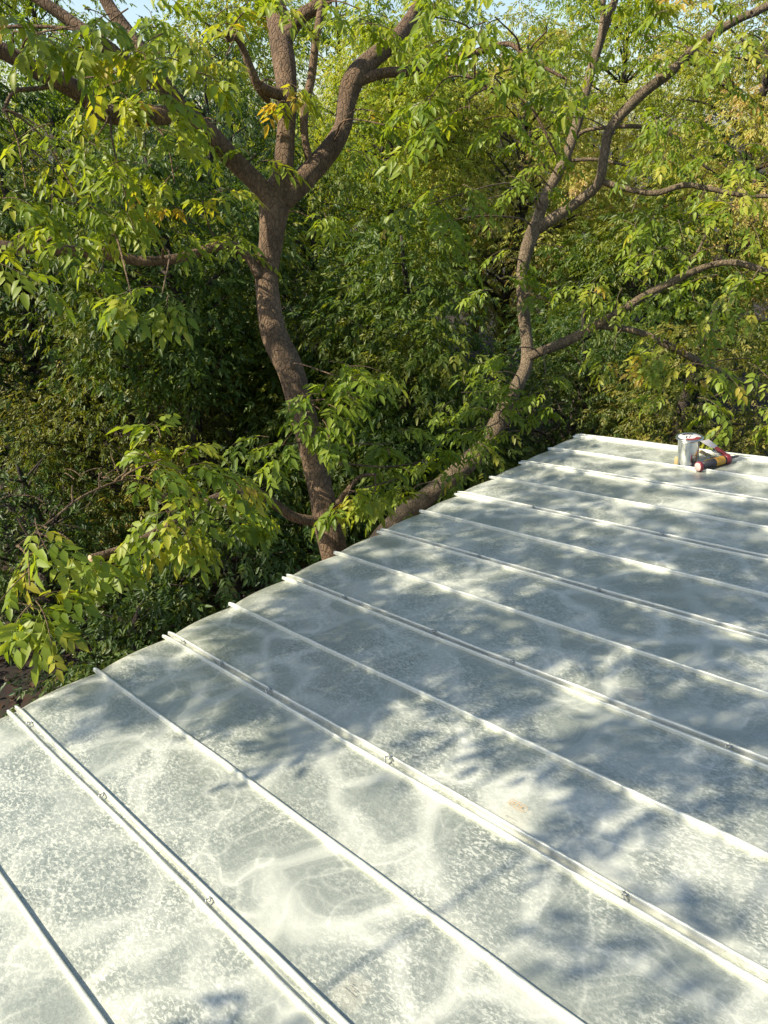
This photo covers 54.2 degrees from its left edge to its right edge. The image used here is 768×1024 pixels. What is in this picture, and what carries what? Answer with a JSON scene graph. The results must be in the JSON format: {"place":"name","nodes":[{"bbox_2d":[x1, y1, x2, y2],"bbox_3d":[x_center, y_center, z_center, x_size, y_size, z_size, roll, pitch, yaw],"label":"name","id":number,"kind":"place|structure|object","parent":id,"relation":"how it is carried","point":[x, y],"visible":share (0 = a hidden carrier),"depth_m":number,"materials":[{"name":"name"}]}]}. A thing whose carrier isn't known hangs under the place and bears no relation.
{"place":"outdoors","nodes":[
{"label":"outdoors","id":0,"kind":"place"},
{"bbox_2d":[0,132,767,717],"bbox_3d":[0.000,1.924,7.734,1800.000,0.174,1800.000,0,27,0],"label":"ground","id":1,"kind":"structure","parent":0,"point":[8,672],"depth_m":13.97,"materials":[{"name":"green plant"}]},
{"bbox_2d":[0,237,47,493],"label":"tree","id":2,"kind":"object","parent":1,"relation":"on","point":[3,395],"visible":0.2,"depth_m":9.96,"materials":[{"name":"green plant"}]},
{"bbox_2d":[0,60,68,328],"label":"tree","id":3,"kind":"object","parent":1,"relation":"on","point":[28,136],"visible":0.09,"depth_m":17.31,"materials":[{"name":"green plant"}]},
{"bbox_2d":[0,121,167,464],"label":"green tree","id":4,"kind":"object","parent":1,"relation":"on","point":[10,356],"visible":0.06,"depth_m":10.92,"materials":[{"name":"green plant"}]},
{"bbox_2d":[0,413,176,665],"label":"bush","id":5,"kind":"object","parent":1,"relation":"on","point":[33,509],"visible":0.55,"depth_m":8.00,"materials":[{"name":"green plant"}]},
{"bbox_2d":[0,75,217,519],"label":"dark tree","id":6,"kind":"object","parent":1,"relation":"on","point":[26,351],"visible":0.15,"depth_m":9.22,"materials":[{"name":"green plant"}]},
{"bbox_2d":[0,0,220,420],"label":"green tree","id":7,"kind":"object","parent":1,"relation":"on","point":[54,128],"visible":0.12,"depth_m":12.06,"materials":[{"name":"green plant"}]},
{"bbox_2d":[0,563,224,715],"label":"bush","id":8,"kind":"object","parent":1,"relation":"on","point":[133,639],"visible":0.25,"depth_m":7.01,"materials":[{"name":"green plant"}]},
{"bbox_2d":[0,280,286,612],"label":"bush","id":9,"kind":"object","parent":1,"relation":"on","point":[123,445],"visible":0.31,"depth_m":8.55,"materials":[{"name":"green plant"}]},
{"bbox_2d":[0,119,330,584],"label":"young tree","id":10,"kind":"object","parent":1,"relation":"on","point":[191,371],"visible":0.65,"depth_m":7.51,"materials":[{"name":"green plant"}]},
{"bbox_2d":[38,38,297,290],"bbox_3d":[-4.841,-7.186,17.722,6.645,7.162,6.264,0,27,0],"label":"olive tree","id":11,"kind":"object","parent":1,"relation":"on","point":[93,142],"visible":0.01,"depth_m":16.14,"materials":[{"name":"green plant"}]},
{"bbox_2d":[73,4,360,478],"bbox_3d":[-2.191,-3.327,10.773,4.161,6.635,4.071,14,30,26],"label":"dark tree","id":12,"kind":"object","parent":1,"relation":"on","point":[205,112],"visible":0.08,"depth_m":9.69,"materials":[{"name":"green plant"}]},
{"bbox_2d":[95,443,367,667],"bbox_3d":[-1.476,0.850,7.852,3.277,3.193,3.196,17,32,30],"label":"bush","id":13,"kind":"object","parent":1,"relation":"on","point":[243,580],"visible":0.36,"depth_m":7.32,"materials":[{"name":"green plant"}]},
{"bbox_2d":[130,0,367,331],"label":"tree","id":14,"kind":"object","parent":1,"relation":"on","point":[223,19],"visible":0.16,"depth_m":12.86,"materials":[{"name":"green plant"}]},
{"bbox_2d":[0,441,543,717],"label":"fallen leaves","id":15,"kind":"object","parent":1,"relation":"on","point":[2,660],"depth_m":9.12,"materials":[{"name":"plant"}]},
{"bbox_2d":[0,0,587,686],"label":"ash tree","id":16,"kind":"object","parent":1,"relation":"on","point":[282,190],"visible":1,"depth_m":4.10,"materials":[{"name":"green plant"}]},
{"bbox_2d":[150,141,484,545],"bbox_3d":[-1.066,-2.102,10.122,4.815,5.270,4.876,0,27,0],"label":"green tree","id":17,"kind":"object","parent":1,"relation":"on","point":[333,261],"visible":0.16,"depth_m":9.01,"materials":[{"name":"green plant"}]},
{"bbox_2d":[210,0,473,341],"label":"green tree","id":18,"kind":"object","parent":1,"relation":"on","point":[302,33],"visible":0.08,"depth_m":13.41,"materials":[{"name":"green plant"}]},
{"bbox_2d":[210,185,544,554],"bbox_3d":[0.070,-1.039,8.338,3.965,4.823,3.668,0,27,0],"label":"young tree","id":19,"kind":"object","parent":1,"relation":"on","point":[411,360],"visible":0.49,"depth_m":7.52,"materials":[{"name":"green plant"}]},
{"bbox_2d":[0,433,767,1023],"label":"house","id":20,"kind":"structure","parent":1,"relation":"on","point":[494,751],"depth_m":2.15,"materials":[{"name":"metal"}]},
{"bbox_2d":[675,432,703,466],"bbox_3d":[1.762,-0.357,4.336,0.155,0.172,0.155,14,29,43],"label":"paint can","id":21,"kind":"object","parent":20,"relation":"on","point":[688,448],"visible":0.98,"depth_m":4.30,"materials":[{"name":"silver metal"}]},
{"bbox_2d":[699,450,714,458],"bbox_3d":[1.905,-0.333,4.411,0.035,0.030,0.173,-11,21,-11],"label":"paint brush","id":22,"kind":"object","parent":20,"relation":"on","point":[708,455],"visible":0.78,"depth_m":4.41,"materials":[{"name":"brown wood"}]},
{"bbox_2d":[701,439,726,454],"bbox_3d":[1.965,-0.369,4.440,0.060,0.037,0.227,-8,28,-14],"label":"putty knife","id":23,"kind":"object","parent":20,"relation":"on","point":[709,443],"visible":0.78,"depth_m":4.46,"materials":[{"name":"grey plastic"}]},
{"bbox_2d":[694,454,738,471],"bbox_3d":[1.906,-0.289,4.281,0.301,0.056,0.056,-14,22,-19],"label":"sealant cartridge","id":24,"kind":"object","parent":20,"relation":"on","point":[713,462],"visible":1,"depth_m":4.25,"materials":[{"name":"black plastic"}]},
{"bbox_2d":[281,388,492,564],"bbox_3d":[0.203,-0.095,8.366,3.013,3.092,2.964,0,27,0],"label":"bush","id":25,"kind":"object","parent":1,"relation":"on","point":[360,525],"visible":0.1,"depth_m":7.67,"materials":[{"name":"green plant"}]},
{"bbox_2d":[289,0,519,356],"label":"yellow tree","id":26,"kind":"object","parent":1,"relation":"on","point":[407,91],"visible":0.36,"depth_m":10.79,"materials":[{"name":"green plant"}]},
{"bbox_2d":[319,0,543,339],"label":"tree","id":27,"kind":"object","parent":1,"relation":"on","point":[464,15],"visible":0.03,"depth_m":14.68,"materials":[{"name":"green plant"}]},
{"bbox_2d":[362,42,510,421],"bbox_3d":[0.759,-4.650,13.409,2.823,6.581,2.990,0,27,0],"label":"dark tree","id":28,"kind":"object","parent":1,"relation":"on","point":[435,144],"visible":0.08,"depth_m":12.58,"materials":[{"name":"green plant"}]},
{"bbox_2d":[372,48,602,346],"bbox_3d":[2.426,-7.471,18.497,6.847,6.962,6.520,0,27,0],"label":"olive tree","id":29,"kind":"object","parent":1,"relation":"on","point":[515,156],"visible":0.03,"depth_m":17.55,"materials":[{"name":"green plant"}]},
{"bbox_2d":[373,0,673,408],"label":"straw tree","id":30,"kind":"object","parent":1,"relation":"on","point":[514,231],"visible":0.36,"depth_m":11.82,"materials":[{"name":"green plant"}]},
{"bbox_2d":[369,0,767,537],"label":"leaning ash tree","id":31,"kind":"object","parent":1,"relation":"on","point":[475,455],"visible":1,"depth_m":5.79,"materials":[{"name":"green plant"}]},
{"bbox_2d":[447,287,710,479],"bbox_3d":[2.330,-0.891,9.554,3.620,3.639,3.896,0,27,0],"label":"bush","id":32,"kind":"object","parent":1,"relation":"on","point":[582,388],"visible":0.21,"depth_m":8.98,"materials":[{"name":"green plant"}]},
{"bbox_2d":[482,0,759,317],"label":"green tree","id":33,"kind":"object","parent":1,"relation":"on","point":[617,32],"visible":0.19,"depth_m":14.93,"materials":[{"name":"green plant"}]},
{"bbox_2d":[489,188,767,451],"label":"green tree","id":34,"kind":"object","parent":1,"relation":"on","point":[599,262],"visible":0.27,"depth_m":10.36,"materials":[{"name":"green plant"}]},
{"bbox_2d":[546,286,767,455],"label":"bush","id":35,"kind":"object","parent":1,"relation":"on","point":[681,412],"visible":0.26,"depth_m":7.93,"materials":[{"name":"green plant"}]},
{"bbox_2d":[577,0,767,431],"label":"straw tree","id":36,"kind":"object","parent":1,"relation":"on","point":[757,131],"visible":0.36,"depth_m":11.36,"materials":[{"name":"green plant"}]},
{"bbox_2d":[619,16,767,345],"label":"olive tree","id":37,"kind":"object","parent":1,"relation":"on","point":[724,135],"visible":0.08,"depth_m":18.06,"materials":[{"name":"green plant"}]},
{"bbox_2d":[730,216,767,378],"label":"tree","id":38,"kind":"object","parent":1,"relation":"on","point":[752,257],"visible":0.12,"depth_m":11.59,"materials":[{"name":"green plant"}]},
{"bbox_2d":[0,0,767,131],"label":"sky","id":39,"kind":"structure","parent":0,"point":[131,16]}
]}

